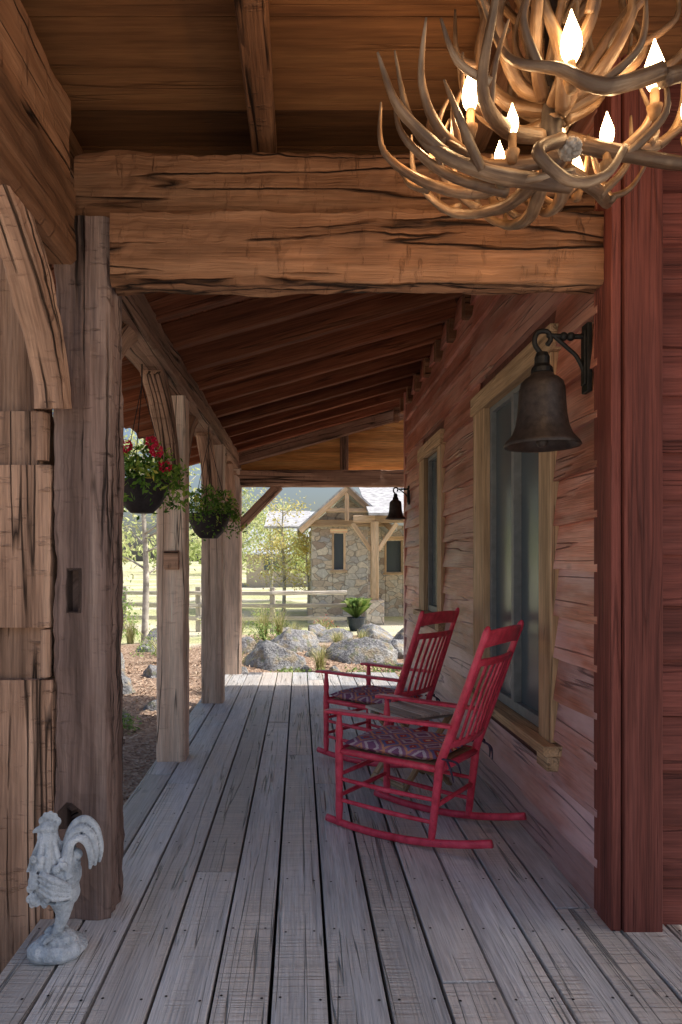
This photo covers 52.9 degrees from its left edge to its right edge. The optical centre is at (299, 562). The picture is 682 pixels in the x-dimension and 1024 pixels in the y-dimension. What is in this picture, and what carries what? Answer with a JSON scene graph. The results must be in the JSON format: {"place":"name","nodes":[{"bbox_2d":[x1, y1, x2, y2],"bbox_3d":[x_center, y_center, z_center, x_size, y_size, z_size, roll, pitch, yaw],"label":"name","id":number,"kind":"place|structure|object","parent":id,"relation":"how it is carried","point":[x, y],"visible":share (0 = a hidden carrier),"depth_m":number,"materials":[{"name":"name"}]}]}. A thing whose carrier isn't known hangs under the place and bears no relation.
{"place":"outdoors","nodes":[
{"label":"outdoors","id":0,"kind":"place"},
{"bbox_2d":[124,618,145,643],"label":"ornamental grass","id":1,"kind":"object","parent":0,"point":[130,636],"depth_m":14.47,"materials":[{"name":"green plant"}]},
{"bbox_2d":[121,561,403,804],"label":"ground","id":2,"kind":"structure","parent":0,"point":[139,753],"depth_m":12.72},
{"bbox_2d":[121,653,124,669],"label":"boulder","id":3,"kind":"object","parent":2,"relation":"on","point":[122,663],"visible":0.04,"depth_m":11.10,"materials":[{"name":"stone"}]},
{"bbox_2d":[122,708,130,723],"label":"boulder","id":4,"kind":"object","parent":2,"relation":"on","point":[124,712],"visible":0.02,"depth_m":7.38,"materials":[{"name":"stone"}]},
{"bbox_2d":[121,667,135,694],"bbox_3d":[-2.660,1.720,9.208,0.864,0.811,0.843,0,0,-15],"label":"boulder","id":5,"kind":"object","parent":2,"relation":"on","point":[128,688],"visible":0.09,"depth_m":9.02,"materials":[{"name":"stone"}]},
{"bbox_2d":[122,711,141,734],"bbox_3d":[-1.880,1.613,7.010,0.560,0.275,0.508,0,0,32],"label":"shrub","id":6,"kind":"object","parent":2,"relation":"on","point":[127,722],"visible":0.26,"depth_m":7.01,"materials":[{"name":"green plant"}]},
{"bbox_2d":[122,429,146,543],"bbox_3d":[-5.866,-1.840,19.124,5.413,7.309,4.958,0,0,0],"label":"aspen tree","id":7,"kind":"object","parent":2,"relation":"on","point":[123,532],"visible":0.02,"depth_m":19.33,"materials":[{"name":"green plant"}]},
{"bbox_2d":[122,574,151,638],"bbox_3d":[-4.514,0.984,15.917,1.879,1.630,1.954,0,0,-34],"label":"shrub","id":8,"kind":"object","parent":2,"relation":"on","point":[129,607],"visible":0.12,"depth_m":15.94,"materials":[{"name":"green plant"}]},
{"bbox_2d":[135,627,156,651],"bbox_3d":[-2.844,1.651,13.537,1.005,0.700,0.868,0,0,-43],"label":"boulder","id":9,"kind":"object","parent":2,"relation":"on","point":[153,635],"visible":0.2,"depth_m":13.24,"materials":[{"name":"stone"}]},
{"bbox_2d":[143,664,156,677],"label":"boulder","id":10,"kind":"object","parent":2,"relation":"on","point":[150,671],"visible":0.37,"depth_m":10.49,"materials":[{"name":"stone"}]},
{"bbox_2d":[143,699,156,710],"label":"boulder","id":11,"kind":"object","parent":2,"relation":"on","point":[151,706],"visible":0.27,"depth_m":8.05,"materials":[{"name":"stone"}]},
{"bbox_2d":[146,637,156,656],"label":"ornamental grass","id":12,"kind":"object","parent":2,"relation":"on","point":[155,647],"depth_m":11.95,"materials":[{"name":"plant"}]},
{"bbox_2d":[130,619,190,656],"bbox_3d":[-2.608,1.401,12.809,1.191,0.680,0.995,0,0,0],"label":"shrub","id":13,"kind":"object","parent":2,"relation":"on","point":[147,644],"visible":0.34,"depth_m":12.71,"materials":[{"name":"green plant"}]},
{"bbox_2d":[122,429,200,642],"bbox_3d":[-3.229,-0.752,14.510,3.051,5.103,2.591,0,0,-13],"label":"aspen tree","id":14,"kind":"object","parent":2,"relation":"on","point":[143,540],"visible":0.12,"depth_m":14.48,"materials":[{"name":"green plant"}]},
{"bbox_2d":[122,528,250,570],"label":"tree line","id":15,"kind":"object","parent":2,"relation":"on","point":[195,550],"visible":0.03,"depth_m":73.30,"materials":[{"name":"green plant"}]},
{"bbox_2d":[189,487,275,581],"bbox_3d":[-2.483,-0.792,27.081,3.704,5.298,4.378,0,0,0],"label":"aspen tree","id":16,"kind":"object","parent":2,"relation":"on","point":[251,541],"visible":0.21,"depth_m":27.04,"materials":[{"name":"green plant"}]},
{"bbox_2d":[122,586,346,632],"bbox_3d":[-6.435,1.226,17.482,15.271,1.309,0.182,0,0,0],"label":"wooden fence","id":17,"kind":"object","parent":2,"relation":"on","point":[272,593],"visible":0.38,"depth_m":17.40,"materials":[{"name":"brown wood"}]},
{"bbox_2d":[242,636,256,653],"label":"boulder","id":18,"kind":"object","parent":2,"relation":"on","point":[249,643],"visible":0.33,"depth_m":12.42,"materials":[{"name":"stone"}]},
{"bbox_2d":[242,611,258,636],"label":"ornamental grass","id":19,"kind":"object","parent":2,"relation":"on","point":[245,622],"depth_m":13.24,"materials":[{"name":"plant"}]},
{"bbox_2d":[123,633,402,798],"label":"mulch","id":20,"kind":"object","parent":2,"relation":"on","point":[152,718],"visible":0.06,"depth_m":9.61,"materials":[{"name":"brown wood"}]},
{"bbox_2d":[340,661,402,675],"bbox_3d":[1.322,1.633,10.406,1.380,0.205,1.446,0,0,23],"label":"shrub","id":21,"kind":"object","parent":20,"relation":"on","point":[376,670],"visible":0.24,"depth_m":10.49,"materials":[{"name":"green plant"}]},
{"bbox_2d":[245,621,280,642],"bbox_3d":[-0.704,1.345,13.624,0.764,0.496,0.722,0,0,0],"label":"shrub","id":22,"kind":"object","parent":2,"relation":"on","point":[262,636],"visible":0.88,"depth_m":13.56,"materials":[{"name":"green plant"}]},
{"bbox_2d":[246,608,288,627],"bbox_3d":[-0.871,1.469,19.166,1.306,0.750,1.324,0,0,-32],"label":"shrub","id":23,"kind":"object","parent":2,"relation":"on","point":[285,624],"visible":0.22,"depth_m":19.16,"materials":[{"name":"green plant"}]},
{"bbox_2d":[247,603,293,639],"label":"ornamental grass","id":24,"kind":"object","parent":2,"relation":"on","point":[264,620],"depth_m":14.19,"materials":[{"name":"plant"}]},
{"bbox_2d":[245,494,302,586],"bbox_3d":[-1.373,-0.651,31.136,3.545,4.867,3.502,0,0,0],"label":"aspen tree","id":25,"kind":"object","parent":2,"relation":"on","point":[261,514],"visible":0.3,"depth_m":30.77,"materials":[{"name":"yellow plant"}]},
{"bbox_2d":[243,640,305,670],"bbox_3d":[-0.466,1.661,11.218,1.298,0.769,0.879,0,0,17],"label":"boulder","id":26,"kind":"object","parent":2,"relation":"on","point":[273,656],"visible":0.6,"depth_m":11.01,"materials":[{"name":"stone"}]},
{"bbox_2d":[246,554,306,587],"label":"walls","id":27,"kind":"structure","parent":2,"relation":"on","point":[250,581],"depth_m":46.00,"materials":[{"name":"beige stone"}]},
{"bbox_2d":[242,512,313,553],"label":"shingle roof","id":28,"kind":"structure","parent":27,"relation":"on","point":[267,539],"depth_m":46.21,"materials":[{"name":"grey"}]},
{"bbox_2d":[264,557,302,569],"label":"windows","id":29,"kind":"structure","parent":27,"relation":"attached to","point":[265,566],"depth_m":45.96,"materials":[{"name":"grey glass"}]},
{"bbox_2d":[244,488,314,613],"bbox_3d":[-0.859,-0.466,22.864,2.713,4.556,2.425,0,0,12],"label":"aspen tree","id":30,"kind":"object","parent":2,"relation":"on","point":[283,555],"visible":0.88,"depth_m":22.92,"materials":[{"name":"green plant"}]},
{"bbox_2d":[262,606,297,634],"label":"ornamental grass","id":31,"kind":"object","parent":2,"relation":"on","point":[277,621],"depth_m":14.77,"materials":[{"name":"plant"}]},
{"bbox_2d":[279,621,306,629],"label":"ornamental grass","id":32,"kind":"object","parent":2,"relation":"on","point":[295,627],"depth_m":13.70,"materials":[{"name":"plant"}]},
{"bbox_2d":[270,629,317,652],"bbox_3d":[-0.116,1.541,12.581,1.036,0.683,0.862,0,0,-17],"label":"boulder","id":33,"kind":"object","parent":2,"relation":"on","point":[296,640],"visible":0.46,"depth_m":12.37,"materials":[{"name":"stone"}]},
{"bbox_2d":[280,528,310,582],"bbox_3d":[0.461,-0.124,29.844,2.922,3.874,3.462,0,0,-31],"label":"aspen tree","id":34,"kind":"object","parent":2,"relation":"on","point":[292,571],"visible":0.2,"depth_m":29.83,"materials":[{"name":"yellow plant"}]},
{"bbox_2d":[282,529,310,615],"bbox_3d":[0.111,0.328,21.763,1.424,2.930,1.451,0,0,-21],"label":"aspen tree","id":35,"kind":"object","parent":2,"relation":"on","point":[305,550],"visible":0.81,"depth_m":21.68,"materials":[{"name":"green plant"}]},
{"bbox_2d":[273,667,326,677],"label":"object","id":36,"kind":"object","parent":2,"relation":"on","point":[290,669],"visible":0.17,"depth_m":10.24,"materials":[{"name":"green plant"}]},
{"bbox_2d":[302,665,311,671],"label":"boulder","id":37,"kind":"object","parent":2,"relation":"on","point":[306,667],"visible":0.52,"depth_m":10.66,"materials":[{"name":"stone"}]},
{"bbox_2d":[304,645,326,657],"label":"boulder","id":38,"kind":"object","parent":2,"relation":"on","point":[313,651],"visible":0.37,"depth_m":11.81,"materials":[{"name":"stone"}]},
{"bbox_2d":[308,624,325,632],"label":"boulder","id":39,"kind":"object","parent":2,"relation":"on","point":[314,628],"visible":0.28,"depth_m":14.63,"materials":[{"name":"stone"}]},
{"bbox_2d":[303,640,340,669],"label":"ornamental grass","id":40,"kind":"object","parent":2,"relation":"on","point":[320,659],"depth_m":10.56,"materials":[{"name":"plant"}]},
{"bbox_2d":[314,619,331,627],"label":"ornamental grass","id":41,"kind":"object","parent":2,"relation":"on","point":[321,623],"depth_m":15.36,"materials":[{"name":"green plant"}]},
{"bbox_2d":[313,614,337,628],"bbox_3d":[0.571,1.485,16.388,0.690,0.536,0.771,0,0,23],"label":"shrub","id":42,"kind":"object","parent":2,"relation":"on","point":[326,624],"visible":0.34,"depth_m":16.41,"materials":[{"name":"green plant"}]},
{"bbox_2d":[315,628,352,642],"bbox_3d":[0.678,1.567,13.622,0.839,0.536,0.795,0,0,-5],"label":"boulder","id":43,"kind":"object","parent":2,"relation":"on","point":[323,636],"visible":0.43,"depth_m":13.48,"materials":[{"name":"stone"}]},
{"bbox_2d":[329,666,339,670],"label":"boulder","id":44,"kind":"object","parent":2,"relation":"on","point":[334,668],"visible":0.42,"depth_m":10.55,"materials":[{"name":"stone"}]},
{"bbox_2d":[329,630,349,642],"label":"ornamental grass","id":45,"kind":"object","parent":2,"relation":"on","point":[336,637],"depth_m":12.58,"materials":[{"name":"plant"}]},
{"bbox_2d":[0,0,681,1023],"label":"porch","id":46,"kind":"object","parent":2,"relation":"on","point":[244,242],"visible":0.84,"depth_m":2.67,"materials":[{"name":"brown wood"}]},
{"bbox_2d":[26,811,103,964],"bbox_3d":[-0.830,1.141,2.424,0.260,0.527,0.180,0,0,-9],"label":"rooster statue","id":47,"kind":"object","parent":46,"relation":"on","point":[54,869],"visible":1,"depth_m":2.38,"materials":[{"name":"stone"}]},
{"bbox_2d":[123,364,190,519],"bbox_3d":[-0.940,-0.714,3.994,0.600,0.912,0.567,0,0,0],"label":"hanging basket","id":48,"kind":"object","parent":46,"relation":"hanging from","point":[148,492],"visible":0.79,"depth_m":3.92,"materials":[{"name":"green plant"}]},
{"bbox_2d":[189,426,249,540],"bbox_3d":[-0.792,-0.664,5.848,0.655,1.011,0.651,0,0,-43],"label":"hanging basket","id":49,"kind":"object","parent":46,"relation":"hanging from","point":[212,523],"visible":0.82,"depth_m":5.75,"materials":[{"name":"green plant"}]},
{"bbox_2d":[315,607,459,767],"bbox_3d":[0.628,0.846,4.816,0.910,1.083,0.583,0,0,44],"label":"rocking chair","id":50,"kind":"object","parent":46,"relation":"on","point":[359,698],"visible":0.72,"depth_m":4.70,"materials":[{"name":"red paint"}]},
{"bbox_2d":[365,701,454,796],"bbox_3d":[0.700,1.155,4.300,0.420,0.485,0.400,0,0,-29],"label":"side table","id":51,"kind":"object","parent":46,"relation":"on","point":[409,710],"visible":0.56,"depth_m":4.22,"materials":[{"name":"brown wood"}]},
{"bbox_2d":[323,620,526,848],"bbox_3d":[0.653,0.838,3.547,0.915,1.100,0.584,0,0,38],"label":"rocking chair","id":52,"kind":"object","parent":46,"relation":"on","point":[438,755],"visible":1,"depth_m":3.45,"materials":[{"name":"red paint"}]},
{"bbox_2d":[405,108,596,913],"bbox_3d":[1.191,-0.290,5.189,0.038,3.415,4.977,0,0,0],"label":"porch wall siding","id":53,"kind":"object","parent":46,"relation":"attached to","point":[494,333],"visible":0.57,"depth_m":3.50,"materials":[{"name":"brown wood"}]},
{"bbox_2d":[386,486,409,519],"bbox_3d":[1.052,-0.648,7.350,0.262,0.364,0.219,0,0,0],"label":"wall bell","id":54,"kind":"object","parent":53,"relation":"attached to","point":[395,509],"depth_m":7.30,"materials":[{"name":"black metal"}]},
{"bbox_2d":[404,392,406,660],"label":"wall end trim","id":55,"kind":"structure","parent":53,"relation":"attached to","point":[405,514],"depth_m":7.64,"materials":[{"name":"brown wood"}]},
{"bbox_2d":[503,322,591,452],"bbox_3d":[1.010,-0.723,2.790,0.345,0.505,0.304,0,0,0],"label":"wall bell","id":56,"kind":"object","parent":53,"relation":"attached to","point":[542,423],"depth_m":2.74,"materials":[{"name":"brown metal"}]},
{"bbox_2d":[470,323,561,771],"bbox_3d":[1.185,-0.072,3.860,0.150,2.055,1.500,0,0,0],"label":"casing","id":57,"kind":"object","parent":46,"relation":"attached to","point":[515,372],"visible":0.56,"depth_m":3.43,"materials":[{"name":"brown wood"}]},
{"bbox_2d":[490,376,538,726],"bbox_3d":[1.224,-0.075,3.817,0.072,1.810,0.992,0,0,0],"label":"sash","id":58,"kind":"object","parent":57,"relation":"attached to","point":[514,702],"visible":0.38,"depth_m":3.80,"materials":[{"name":"wood"}]},
{"bbox_2d":[496,401,538,712],"bbox_3d":[1.235,-0.085,3.817,0.006,1.720,0.924,0,0,0],"label":"pane","id":59,"kind":"object","parent":58,"relation":"in","point":[530,577],"visible":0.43,"depth_m":3.76,"materials":[{"name":"grey glass"}]},
{"bbox_2d":[377,0,681,229],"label":"antler chandelier","id":60,"kind":"object","parent":46,"relation":"hanging from","point":[559,90],"visible":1,"depth_m":1.79,"materials":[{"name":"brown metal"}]},
{"bbox_2d":[298,487,403,599],"bbox_3d":[3.472,-0.252,20.584,7.056,3.884,2.993,0,0,0],"label":"timber frame","id":61,"kind":"object","parent":2,"relation":"on","point":[374,523],"visible":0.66,"depth_m":19.52,"materials":[{"name":"brown wood"}]},
{"bbox_2d":[307,497,403,624],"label":"stone walls","id":62,"kind":"structure","parent":2,"relation":"on","point":[354,580],"depth_m":20.00,"materials":[{"name":"beige stone"}]},
{"bbox_2d":[264,487,403,537],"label":"roof","id":63,"kind":"structure","parent":62,"relation":"on","point":[377,500],"depth_m":21.22,"materials":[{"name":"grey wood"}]},
{"bbox_2d":[334,534,400,571],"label":"window panes","id":64,"kind":"object","parent":62,"relation":"attached to","point":[393,556],"visible":0.93,"depth_m":22.12,"materials":[{"name":"grey glass"}]},
{"bbox_2d":[340,597,371,630],"bbox_3d":[1.452,1.317,17.609,0.859,0.868,0.848,0,0,0],"label":"potted plant","id":65,"kind":"object","parent":2,"relation":"on","point":[355,608],"visible":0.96,"depth_m":17.43,"materials":[{"name":"green plant"}]},
{"bbox_2d":[326,636,397,664],"bbox_3d":[1.114,1.599,11.590,1.069,0.708,1.166,0,0,-30],"label":"boulder","id":66,"kind":"object","parent":2,"relation":"on","point":[361,650],"visible":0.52,"depth_m":11.36,"materials":[{"name":"stone"}]},
{"bbox_2d":[356,629,370,637],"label":"ornamental grass","id":67,"kind":"object","parent":2,"relation":"on","point":[361,635],"depth_m":12.98,"materials":[{"name":"plant"}]},
{"bbox_2d":[357,623,393,640],"bbox_3d":[1.618,1.597,14.540,0.738,0.590,1.209,0,0,-13],"label":"boulder","id":68,"kind":"object","parent":2,"relation":"on","point":[378,632],"visible":0.46,"depth_m":14.29,"materials":[{"name":"stone"}]},
{"bbox_2d":[382,639,403,658],"bbox_3d":[1.769,1.638,12.182,0.884,0.582,0.888,0,0,-21],"label":"boulder","id":69,"kind":"object","parent":2,"relation":"on","point":[398,644],"visible":0.26,"depth_m":11.94,"materials":[{"name":"stone"}]},
{"bbox_2d":[393,628,403,638],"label":"boulder","id":70,"kind":"object","parent":2,"relation":"on","point":[399,634],"visible":0.05,"depth_m":13.16,"materials":[{"name":"stone"}]},
{"bbox_2d":[424,311,555,754],"bbox_3d":[5.156,-0.385,5.185,7.888,4.150,5.030,0,0,0],"label":"wall structure","id":71,"kind":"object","parent":2,"relation":"on","point":[528,340],"depth_m":3.91,"materials":[{"name":"brown wood"}]},
{"bbox_2d":[413,429,445,631],"bbox_3d":[1.185,-0.265,6.130,0.150,1.670,1.120,0,0,0],"label":"casing","id":72,"kind":"object","parent":71,"relation":"attached to","point":[432,445],"visible":0.45,"depth_m":6.23,"materials":[{"name":"brown wood"}]},
{"bbox_2d":[428,452,436,611],"bbox_3d":[1.230,-0.268,6.087,0.060,1.425,0.612,0,0,0],"label":"sash","id":73,"kind":"object","parent":72,"relation":"attached to","point":[432,608],"visible":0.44,"depth_m":6.36,"materials":[{"name":"wood"}]},
{"bbox_2d":[432,458,436,605],"bbox_3d":[1.235,-0.278,6.087,0.006,1.335,0.544,0,0,0],"label":"pane","id":74,"kind":"object","parent":73,"relation":"in","point":[434,532],"visible":0.36,"depth_m":6.25,"materials":[{"name":"grey glass"}]},
{"bbox_2d":[594,54,662,931],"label":"corner trim","id":75,"kind":"structure","parent":71,"relation":"attached to","point":[628,602],"depth_m":2.56,"materials":[{"name":"red wood"}]},
{"bbox_2d":[662,83,681,926],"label":"front wall siding","id":76,"kind":"object","parent":71,"relation":"attached to","point":[672,544],"visible":0.48,"depth_m":2.64,"materials":[{"name":"red wood"}]},
{"bbox_2d":[122,428,403,561],"label":"sky","id":77,"kind":"structure","parent":0,"point":[319,496],"materials":[{"name":"white"}]}
]}

